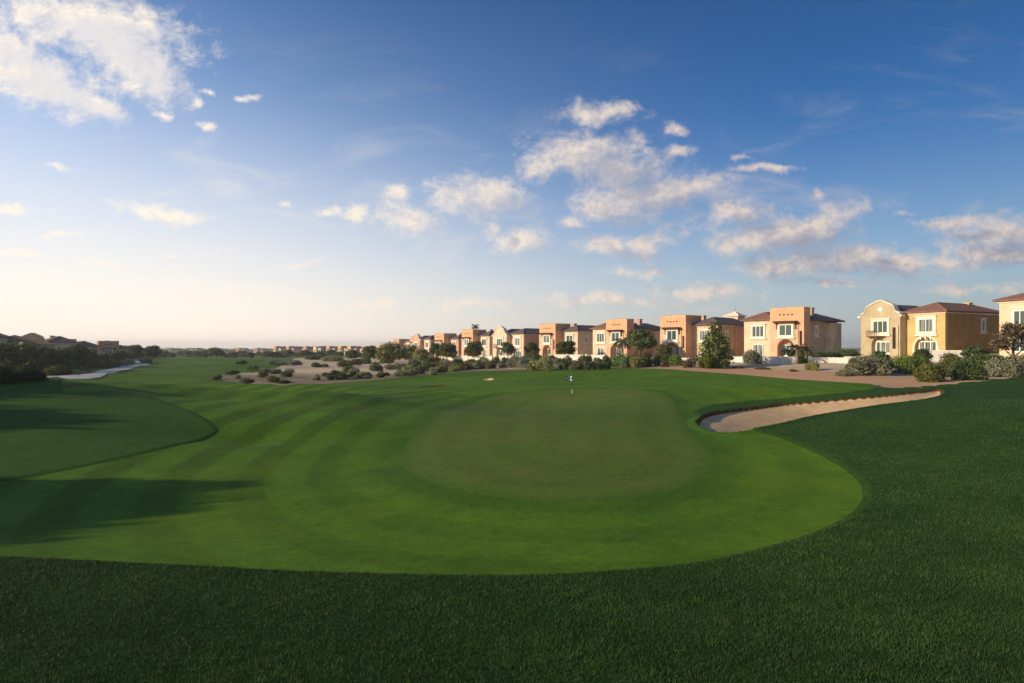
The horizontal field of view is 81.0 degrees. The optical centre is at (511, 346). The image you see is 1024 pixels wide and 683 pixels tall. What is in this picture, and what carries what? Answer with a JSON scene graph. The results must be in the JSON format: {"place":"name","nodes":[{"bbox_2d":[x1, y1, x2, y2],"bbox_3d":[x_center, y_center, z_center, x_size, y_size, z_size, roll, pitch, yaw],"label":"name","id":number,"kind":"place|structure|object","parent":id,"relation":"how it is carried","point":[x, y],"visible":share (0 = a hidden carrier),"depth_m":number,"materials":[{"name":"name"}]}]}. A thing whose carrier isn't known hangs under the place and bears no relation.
{"place":"outdoors","nodes":[
{"label":"outdoors","id":0,"kind":"place"},
{"bbox_2d":[46,359,148,378],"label":"path","id":1,"kind":"structure","parent":0,"point":[99,374],"depth_m":81.64,"materials":[{"name":"concrete"}]},
{"bbox_2d":[0,356,875,575],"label":"fairway","id":2,"kind":"structure","parent":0,"point":[302,477],"depth_m":18.55,"materials":[{"name":"green plant"}]},
{"bbox_2d":[123,344,144,359],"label":"tree","id":3,"kind":"object","parent":2,"relation":"on","point":[133,351],"visible":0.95,"depth_m":184.03,"materials":[{"name":"green plant"}]},
{"bbox_2d":[143,345,160,358],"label":"tree","id":4,"kind":"object","parent":2,"relation":"on","point":[152,351],"visible":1,"depth_m":189.27,"materials":[{"name":"green plant"}]},
{"bbox_2d":[207,348,224,357],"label":"tree","id":5,"kind":"object","parent":2,"relation":"on","point":[216,352],"visible":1,"depth_m":272.90,"materials":[{"name":"green plant"}]},
{"bbox_2d":[266,359,287,364],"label":"shrub","id":6,"kind":"object","parent":2,"relation":"on","point":[276,362],"visible":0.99,"depth_m":141.35,"materials":[{"name":"green plant"}]},
{"bbox_2d":[525,360,537,370],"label":"shrub","id":7,"kind":"object","parent":2,"relation":"on","point":[531,366],"visible":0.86,"depth_m":90.94,"materials":[{"name":"green plant"}]},
{"bbox_2d":[534,356,554,370],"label":"shrub","id":8,"kind":"object","parent":2,"relation":"on","point":[543,364],"visible":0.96,"depth_m":89.67,"materials":[{"name":"green plant"}]},
{"bbox_2d":[569,360,582,369],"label":"shrub","id":9,"kind":"object","parent":2,"relation":"on","point":[575,365],"visible":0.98,"depth_m":89.38,"materials":[{"name":"green plant"}]},
{"bbox_2d":[591,360,605,369],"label":"shrub","id":10,"kind":"object","parent":2,"relation":"on","point":[598,365],"visible":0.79,"depth_m":89.44,"materials":[{"name":"green plant"}]},
{"bbox_2d":[0,349,1023,682],"bbox_3d":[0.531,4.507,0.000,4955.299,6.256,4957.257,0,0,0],"label":"rough ground","id":11,"kind":"structure","parent":0,"point":[46,427],"depth_m":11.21,"materials":[{"name":"green plant"}]},
{"bbox_2d":[0,333,10,358],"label":"villa","id":12,"kind":"object","parent":11,"relation":"on","point":[3,338],"visible":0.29,"depth_m":122.07,"materials":[{"name":"beige paint"}]},
{"bbox_2d":[0,364,23,383],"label":"shrub","id":13,"kind":"object","parent":11,"relation":"on","point":[7,374],"visible":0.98,"depth_m":36.22,"materials":[{"name":"green plant"}]},
{"bbox_2d":[0,342,30,370],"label":"tree","id":14,"kind":"object","parent":11,"relation":"on","point":[14,357],"visible":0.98,"depth_m":91.62,"materials":[{"name":"green plant"}]},
{"bbox_2d":[1,341,45,371],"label":"tree","id":15,"kind":"object","parent":11,"relation":"on","point":[33,351],"visible":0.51,"depth_m":96.81,"materials":[{"name":"green plant"}]},
{"bbox_2d":[8,335,55,347],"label":"villa","id":16,"kind":"object","parent":11,"relation":"on","point":[14,338],"visible":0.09,"depth_m":127.06,"materials":[{"name":"beige paint"}]},
{"bbox_2d":[18,364,48,380],"bbox_3d":[-30.405,1.669,37.854,1.692,1.260,1.724,0,0,22],"label":"shrub","id":17,"kind":"object","parent":11,"relation":"on","point":[32,374],"visible":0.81,"depth_m":37.59,"materials":[{"name":"green plant"}]},
{"bbox_2d":[22,333,78,348],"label":"villa","id":18,"kind":"object","parent":11,"relation":"on","point":[61,342],"visible":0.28,"depth_m":150.06,"materials":[{"name":"beige paint"}]},
{"bbox_2d":[42,346,65,366],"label":"tree","id":19,"kind":"object","parent":11,"relation":"on","point":[52,359],"visible":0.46,"depth_m":104.06,"materials":[{"name":"green plant"}]},
{"bbox_2d":[44,365,73,375],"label":"shrub","id":20,"kind":"object","parent":11,"relation":"on","point":[56,370],"visible":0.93,"depth_m":79.76,"materials":[{"name":"green plant"}]},
{"bbox_2d":[46,348,77,368],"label":"tree","id":21,"kind":"object","parent":11,"relation":"on","point":[67,353],"visible":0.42,"depth_m":111.60,"materials":[{"name":"green plant"}]},
{"bbox_2d":[65,345,94,364],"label":"tree","id":22,"kind":"object","parent":11,"relation":"on","point":[81,352],"visible":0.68,"depth_m":125.87,"materials":[{"name":"green plant"}]},
{"bbox_2d":[71,339,99,354],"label":"villa","id":23,"kind":"object","parent":11,"relation":"on","point":[89,345],"visible":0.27,"depth_m":177.44,"materials":[{"name":"paint"}]},
{"bbox_2d":[86,359,106,367],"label":"shrub","id":24,"kind":"object","parent":11,"relation":"on","point":[96,363],"visible":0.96,"depth_m":126.53,"materials":[{"name":"green plant"}]},
{"bbox_2d":[96,341,119,359],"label":"villa","id":25,"kind":"object","parent":11,"relation":"on","point":[108,347],"visible":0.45,"depth_m":202.50,"materials":[{"name":"paint"}]},
{"bbox_2d":[104,360,120,366],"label":"shrub","id":26,"kind":"object","parent":11,"relation":"on","point":[113,363],"visible":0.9,"depth_m":131.06,"materials":[{"name":"green plant"}]},
{"bbox_2d":[111,350,128,361],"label":"tree","id":27,"kind":"object","parent":11,"relation":"on","point":[120,355],"visible":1,"depth_m":164.12,"materials":[{"name":"green plant"}]},
{"bbox_2d":[286,346,302,352],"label":"villa","id":28,"kind":"object","parent":11,"relation":"on","point":[297,349],"visible":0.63,"depth_m":555.80,"materials":[{"name":"paint"}]},
{"bbox_2d":[160,347,860,353],"bbox_3d":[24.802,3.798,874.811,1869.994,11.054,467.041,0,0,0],"label":"woodland","id":29,"kind":"object","parent":11,"relation":"on","point":[227,350],"visible":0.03,"depth_m":776.49,"materials":[{"name":"green plant"}]},
{"bbox_2d":[0,0,1023,348],"label":"sky","id":30,"kind":"structure","parent":0,"point":[250,174],"materials":[{"name":"blue"}]},
{"bbox_2d":[402,389,713,501],"bbox_3d":[3.891,4.442,37.782,17.772,1.129,40.532,0,0,0],"label":"putting green","id":31,"kind":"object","parent":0,"point":[570,445],"visible":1,"depth_m":26.14,"materials":[{"name":"green plant"}]},
{"bbox_2d":[218,351,1020,387],"bbox_3d":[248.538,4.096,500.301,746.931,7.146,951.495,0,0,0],"label":"sandy ground","id":32,"kind":"structure","parent":0,"point":[305,372],"depth_m":84.64,"materials":[{"name":"beige sand"}]},
{"bbox_2d":[321,355,344,361],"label":"shrub","id":33,"kind":"object","parent":32,"relation":"on","point":[333,358],"visible":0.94,"depth_m":191.59,"materials":[{"name":"green plant"}]},
{"bbox_2d":[336,359,353,366],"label":"shrub","id":34,"kind":"object","parent":32,"relation":"on","point":[343,363],"visible":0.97,"depth_m":141.13,"materials":[{"name":"green plant"}]},
{"bbox_2d":[345,349,357,358],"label":"tree","id":35,"kind":"object","parent":32,"relation":"on","point":[350,354],"visible":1,"depth_m":214.11,"materials":[{"name":"green plant"}]},
{"bbox_2d":[361,345,376,358],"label":"tree","id":36,"kind":"object","parent":32,"relation":"on","point":[368,351],"visible":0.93,"depth_m":178.70,"materials":[{"name":"green plant"}]},
{"bbox_2d":[374,341,403,363],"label":"tree","id":37,"kind":"object","parent":32,"relation":"on","point":[388,351],"visible":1,"depth_m":148.81,"materials":[{"name":"green plant"}]},
{"bbox_2d":[401,344,419,360],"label":"tree","id":38,"kind":"object","parent":32,"relation":"on","point":[407,351],"visible":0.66,"depth_m":150.27,"materials":[{"name":"green plant"}]},
{"bbox_2d":[412,347,430,362],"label":"tree","id":39,"kind":"object","parent":32,"relation":"on","point":[421,354],"visible":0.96,"depth_m":145.00,"materials":[{"name":"green plant"}]},
{"bbox_2d":[411,334,434,357],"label":"villa","id":40,"kind":"object","parent":32,"relation":"on","point":[424,342],"visible":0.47,"depth_m":239.68,"materials":[{"name":"paint"}]},
{"bbox_2d":[429,342,439,356],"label":"tree","id":41,"kind":"object","parent":32,"relation":"on","point":[433,349],"visible":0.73,"depth_m":175.03,"materials":[{"name":"green plant"}]},
{"bbox_2d":[433,333,461,357],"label":"villa","id":42,"kind":"object","parent":32,"relation":"on","point":[451,338],"visible":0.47,"depth_m":211.70,"materials":[{"name":"paint"}]},
{"bbox_2d":[437,342,457,358],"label":"tree","id":43,"kind":"object","parent":32,"relation":"on","point":[446,350],"visible":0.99,"depth_m":167.13,"materials":[{"name":"green plant"}]},
{"bbox_2d":[443,355,492,360],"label":"garden wall","id":44,"kind":"structure","parent":32,"relation":"on","point":[464,358],"depth_m":165.74,"materials":[{"name":"white paint"}]},
{"bbox_2d":[465,341,484,356],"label":"tree","id":45,"kind":"object","parent":32,"relation":"on","point":[474,348],"visible":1,"depth_m":162.94,"materials":[{"name":"green plant"}]},
{"bbox_2d":[460,329,493,355],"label":"villa","id":46,"kind":"object","parent":32,"relation":"on","point":[484,337],"visible":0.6,"depth_m":189.58,"materials":[{"name":"beige paint"}]},
{"bbox_2d":[501,342,515,357],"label":"tree","id":47,"kind":"object","parent":32,"relation":"on","point":[508,348],"visible":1,"depth_m":145.32,"materials":[{"name":"green plant"}]},
{"bbox_2d":[505,356,519,367],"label":"shrub","id":48,"kind":"object","parent":32,"relation":"on","point":[511,361],"visible":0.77,"depth_m":108.83,"materials":[{"name":"green plant"}]},
{"bbox_2d":[491,326,539,357],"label":"villa","id":49,"kind":"object","parent":32,"relation":"on","point":[519,339],"visible":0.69,"depth_m":172.00,"materials":[{"name":"beige paint"}]},
{"bbox_2d":[513,336,521,349],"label":"window","id":50,"kind":"structure","parent":49,"relation":"in","point":[516,339],"depth_m":170.32,"materials":[{"name":"white glass"}]},
{"bbox_2d":[516,357,532,367],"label":"shrub","id":51,"kind":"object","parent":32,"relation":"on","point":[522,362],"visible":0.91,"depth_m":106.50,"materials":[{"name":"green plant"}]},
{"bbox_2d":[523,342,539,353],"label":"tree","id":52,"kind":"object","parent":32,"relation":"on","point":[532,347],"visible":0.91,"depth_m":147.26,"materials":[{"name":"green plant"}]},
{"bbox_2d":[555,340,576,354],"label":"tree","id":53,"kind":"object","parent":32,"relation":"on","point":[565,347],"visible":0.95,"depth_m":134.90,"materials":[{"name":"green plant"}]},
{"bbox_2d":[539,323,594,357],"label":"villa","id":54,"kind":"object","parent":32,"relation":"on","point":[552,335],"visible":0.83,"depth_m":153.66,"materials":[{"name":"beige paint"}]},
{"bbox_2d":[541,334,550,344],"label":"window","id":55,"kind":"structure","parent":54,"relation":"in","point":[546,338],"depth_m":155.26,"materials":[{"name":"white glass"}]},
{"bbox_2d":[550,354,607,360],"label":"garden wall","id":56,"kind":"structure","parent":32,"relation":"on","point":[574,357],"depth_m":132.24,"materials":[{"name":"white paint"}]},
{"bbox_2d":[602,354,611,368],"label":"shrub","id":57,"kind":"object","parent":32,"relation":"on","point":[606,359],"visible":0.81,"depth_m":92.15,"materials":[{"name":"green plant"}]},
{"bbox_2d":[611,351,630,367],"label":"shrub","id":58,"kind":"object","parent":32,"relation":"on","point":[620,360],"visible":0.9,"depth_m":97.52,"materials":[{"name":"green plant"}]},
{"bbox_2d":[611,337,630,354],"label":"palm tree","id":59,"kind":"object","parent":32,"relation":"on","point":[621,343],"visible":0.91,"depth_m":119.52,"materials":[{"name":"green plant"}]},
{"bbox_2d":[589,318,659,358],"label":"villa","id":60,"kind":"object","parent":32,"relation":"on","point":[607,333],"visible":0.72,"depth_m":136.07,"materials":[{"name":"beige paint"}]},
{"bbox_2d":[595,331,605,343],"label":"window","id":61,"kind":"structure","parent":60,"relation":"in","point":[600,336],"depth_m":139.08,"materials":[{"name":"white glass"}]},
{"bbox_2d":[609,331,620,343],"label":"window","id":62,"kind":"structure","parent":60,"relation":"in","point":[615,335],"depth_m":134.47,"materials":[{"name":"white glass"}]},
{"bbox_2d":[628,355,646,367],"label":"shrub","id":63,"kind":"object","parent":32,"relation":"on","point":[634,361],"visible":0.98,"depth_m":95.50,"materials":[{"name":"green plant"}]},
{"bbox_2d":[625,328,657,355],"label":"tree","id":64,"kind":"object","parent":32,"relation":"on","point":[639,339],"visible":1,"depth_m":116.80,"materials":[{"name":"green plant"}]},
{"bbox_2d":[637,351,653,366],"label":"shrub","id":65,"kind":"object","parent":32,"relation":"on","point":[646,357],"visible":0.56,"depth_m":98.68,"materials":[{"name":"green plant"}]},
{"bbox_2d":[652,352,663,365],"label":"shrub","id":66,"kind":"object","parent":32,"relation":"on","point":[658,358],"visible":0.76,"depth_m":99.79,"materials":[{"name":"green plant"}]},
{"bbox_2d":[655,345,671,355],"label":"tree","id":67,"kind":"object","parent":32,"relation":"on","point":[663,349],"visible":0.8,"depth_m":115.07,"materials":[{"name":"green plant"}]},
{"bbox_2d":[668,355,681,365],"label":"shrub","id":68,"kind":"object","parent":32,"relation":"on","point":[674,360],"visible":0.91,"depth_m":97.51,"materials":[{"name":"green plant"}]},
{"bbox_2d":[683,355,696,367],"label":"shrub","id":69,"kind":"object","parent":32,"relation":"on","point":[690,362],"visible":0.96,"depth_m":89.88,"materials":[{"name":"green plant"}]},
{"bbox_2d":[660,314,743,359],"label":"villa","id":70,"kind":"object","parent":32,"relation":"on","point":[683,335],"visible":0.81,"depth_m":119.14,"materials":[{"name":"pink paint"}]},
{"bbox_2d":[664,329,678,342],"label":"window","id":71,"kind":"structure","parent":70,"relation":"in","point":[671,334],"depth_m":120.21,"materials":[{"name":"white glass"}]},
{"bbox_2d":[697,328,710,342],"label":"window","id":72,"kind":"structure","parent":70,"relation":"in","point":[701,331],"depth_m":117.92,"materials":[{"name":"white glass"}]},
{"bbox_2d":[698,354,713,368],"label":"shrub","id":73,"kind":"object","parent":32,"relation":"on","point":[705,362],"visible":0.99,"depth_m":87.74,"materials":[{"name":"green plant"}]},
{"bbox_2d":[696,320,734,363],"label":"tree","id":74,"kind":"object","parent":32,"relation":"on","point":[716,345],"visible":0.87,"depth_m":89.15,"materials":[{"name":"green plant"}]},
{"bbox_2d":[710,357,729,368],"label":"shrub","id":75,"kind":"object","parent":32,"relation":"on","point":[722,363],"visible":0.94,"depth_m":88.28,"materials":[{"name":"green plant"}]},
{"bbox_2d":[723,311,746,319],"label":"roof tower","id":76,"kind":"structure","parent":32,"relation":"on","point":[736,315],"depth_m":139.09,"materials":[{"name":"beige paint"}]},
{"bbox_2d":[742,349,762,364],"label":"shrub","id":77,"kind":"object","parent":32,"relation":"on","point":[750,356],"visible":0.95,"depth_m":95.11,"materials":[{"name":"green plant"}]},
{"bbox_2d":[762,355,795,363],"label":"garden wall","id":78,"kind":"structure","parent":32,"relation":"on","point":[778,359],"depth_m":93.94,"materials":[{"name":"white paint"}]},
{"bbox_2d":[740,306,844,356],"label":"villa","id":79,"kind":"object","parent":32,"relation":"on","point":[774,331],"visible":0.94,"depth_m":107.24,"materials":[{"name":"beige paint"}]},
{"bbox_2d":[749,323,766,339],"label":"window","id":80,"kind":"structure","parent":79,"relation":"in","point":[757,330],"depth_m":110.26,"materials":[{"name":"white glass"}]},
{"bbox_2d":[753,344,762,354],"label":"window","id":81,"kind":"structure","parent":79,"relation":"in","point":[759,347],"depth_m":110.21,"materials":[{"name":"white glass"}]},
{"bbox_2d":[775,322,794,338],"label":"window","id":82,"kind":"structure","parent":79,"relation":"in","point":[784,330],"depth_m":105.20,"materials":[{"name":"white glass"}]},
{"bbox_2d":[786,344,808,363],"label":"palm tree","id":83,"kind":"object","parent":32,"relation":"on","point":[796,350],"visible":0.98,"depth_m":91.84,"materials":[{"name":"green plant"}]},
{"bbox_2d":[804,361,819,370],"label":"shrub","id":84,"kind":"object","parent":32,"relation":"on","point":[814,365],"visible":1,"depth_m":81.17,"materials":[{"name":"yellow plant"}]},
{"bbox_2d":[814,349,836,356],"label":"shrub","id":85,"kind":"object","parent":32,"relation":"on","point":[826,354],"visible":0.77,"depth_m":98.25,"materials":[{"name":"green plant"}]},
{"bbox_2d":[808,356,856,362],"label":"garden wall","id":86,"kind":"structure","parent":32,"relation":"on","point":[829,359],"depth_m":92.17,"materials":[{"name":"white paint"}]},
{"bbox_2d":[835,348,859,357],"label":"shrub","id":87,"kind":"object","parent":32,"relation":"on","point":[850,352],"visible":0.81,"depth_m":99.05,"materials":[{"name":"green plant"}]},
{"bbox_2d":[842,353,895,375],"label":"shrub","id":88,"kind":"object","parent":32,"relation":"on","point":[870,365],"visible":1,"depth_m":72.99,"materials":[{"name":"green plant"}]},
{"bbox_2d":[870,351,890,358],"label":"shrub","id":89,"kind":"object","parent":32,"relation":"on","point":[878,354],"visible":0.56,"depth_m":83.54,"materials":[{"name":"green plant"}]},
{"bbox_2d":[880,355,897,372],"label":"shrub","id":90,"kind":"object","parent":32,"relation":"on","point":[890,362],"visible":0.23,"depth_m":76.41,"materials":[{"name":"green plant"}]},
{"bbox_2d":[892,353,925,373],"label":"shrub","id":91,"kind":"object","parent":32,"relation":"on","point":[906,364],"visible":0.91,"depth_m":75.53,"materials":[{"name":"green plant"}]},
{"bbox_2d":[913,348,933,360],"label":"shrub","id":92,"kind":"object","parent":32,"relation":"on","point":[923,352],"visible":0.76,"depth_m":83.47,"materials":[{"name":"green plant"}]},
{"bbox_2d":[858,300,998,356],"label":"villa","id":93,"kind":"object","parent":32,"relation":"on","point":[891,329],"visible":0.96,"depth_m":99.92,"materials":[{"name":"paint"}]},
{"bbox_2d":[869,318,890,335],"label":"window","id":94,"kind":"structure","parent":93,"relation":"in","point":[881,326],"depth_m":102.97,"materials":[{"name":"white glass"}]},
{"bbox_2d":[876,341,889,354],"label":"door","id":95,"kind":"structure","parent":93,"relation":"in","point":[884,346],"depth_m":103.38,"materials":[{"name":"white glass"}]},
{"bbox_2d":[914,315,937,339],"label":"window","id":96,"kind":"structure","parent":93,"relation":"in","point":[925,324],"depth_m":97.78,"materials":[{"name":"white glass"}]},
{"bbox_2d":[919,341,936,349],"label":"door","id":97,"kind":"structure","parent":93,"relation":"in","point":[922,344],"depth_m":98.10,"materials":[{"name":"white glass"}]},
{"bbox_2d":[980,318,987,333],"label":"window","id":98,"kind":"structure","parent":93,"relation":"in","point":[983,320],"depth_m":99.44,"materials":[{"name":"grey glass"}]},
{"bbox_2d":[910,362,952,382],"bbox_3d":[41.327,2.544,59.129,3.642,2.217,3.268,0,0,-40],"label":"shrub","id":99,"kind":"object","parent":32,"relation":"on","point":[926,372],"visible":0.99,"depth_m":58.64,"materials":[{"name":"green plant"}]},
{"bbox_2d":[930,349,971,361],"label":"garden wall","id":100,"kind":"structure","parent":32,"relation":"on","point":[935,353],"depth_m":87.81,"materials":[{"name":"white paint"}]},
{"bbox_2d":[938,351,964,368],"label":"shrub","id":101,"kind":"object","parent":32,"relation":"on","point":[947,359],"visible":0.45,"depth_m":79.33,"materials":[{"name":"green plant"}]},
{"bbox_2d":[948,357,993,380],"bbox_3d":[45.725,2.289,59.721,3.841,2.546,3.710,0,0,34],"label":"shrub","id":102,"kind":"object","parent":32,"relation":"on","point":[966,370],"visible":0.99,"depth_m":59.14,"materials":[{"name":"green plant"}]},
{"bbox_2d":[957,345,990,356],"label":"shrub","id":103,"kind":"object","parent":32,"relation":"on","point":[969,350],"visible":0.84,"depth_m":81.50,"materials":[{"name":"green plant"}]},
{"bbox_2d":[964,352,1010,367],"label":"shrub","id":104,"kind":"object","parent":32,"relation":"on","point":[979,358],"visible":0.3,"depth_m":77.72,"materials":[{"name":"green plant"}]},
{"bbox_2d":[983,356,1023,377],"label":"shrub","id":105,"kind":"object","parent":32,"relation":"on","point":[1005,367],"visible":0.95,"depth_m":66.17,"materials":[{"name":"green plant"}]},
{"bbox_2d":[985,321,1023,361],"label":"tree","id":106,"kind":"object","parent":32,"relation":"on","point":[1013,332],"visible":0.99,"depth_m":73.78,"materials":[{"name":"brown plant"}]},
{"bbox_2d":[992,293,1023,357],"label":"villa","id":107,"kind":"object","parent":32,"relation":"on","point":[1011,308],"visible":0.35,"depth_m":86.18,"materials":[{"name":"beige paint"}]},
{"bbox_2d":[1009,307,1023,325],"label":"window","id":108,"kind":"structure","parent":107,"relation":"in","point":[1017,313],"depth_m":85.35,"materials":[{"name":"white glass"}]},
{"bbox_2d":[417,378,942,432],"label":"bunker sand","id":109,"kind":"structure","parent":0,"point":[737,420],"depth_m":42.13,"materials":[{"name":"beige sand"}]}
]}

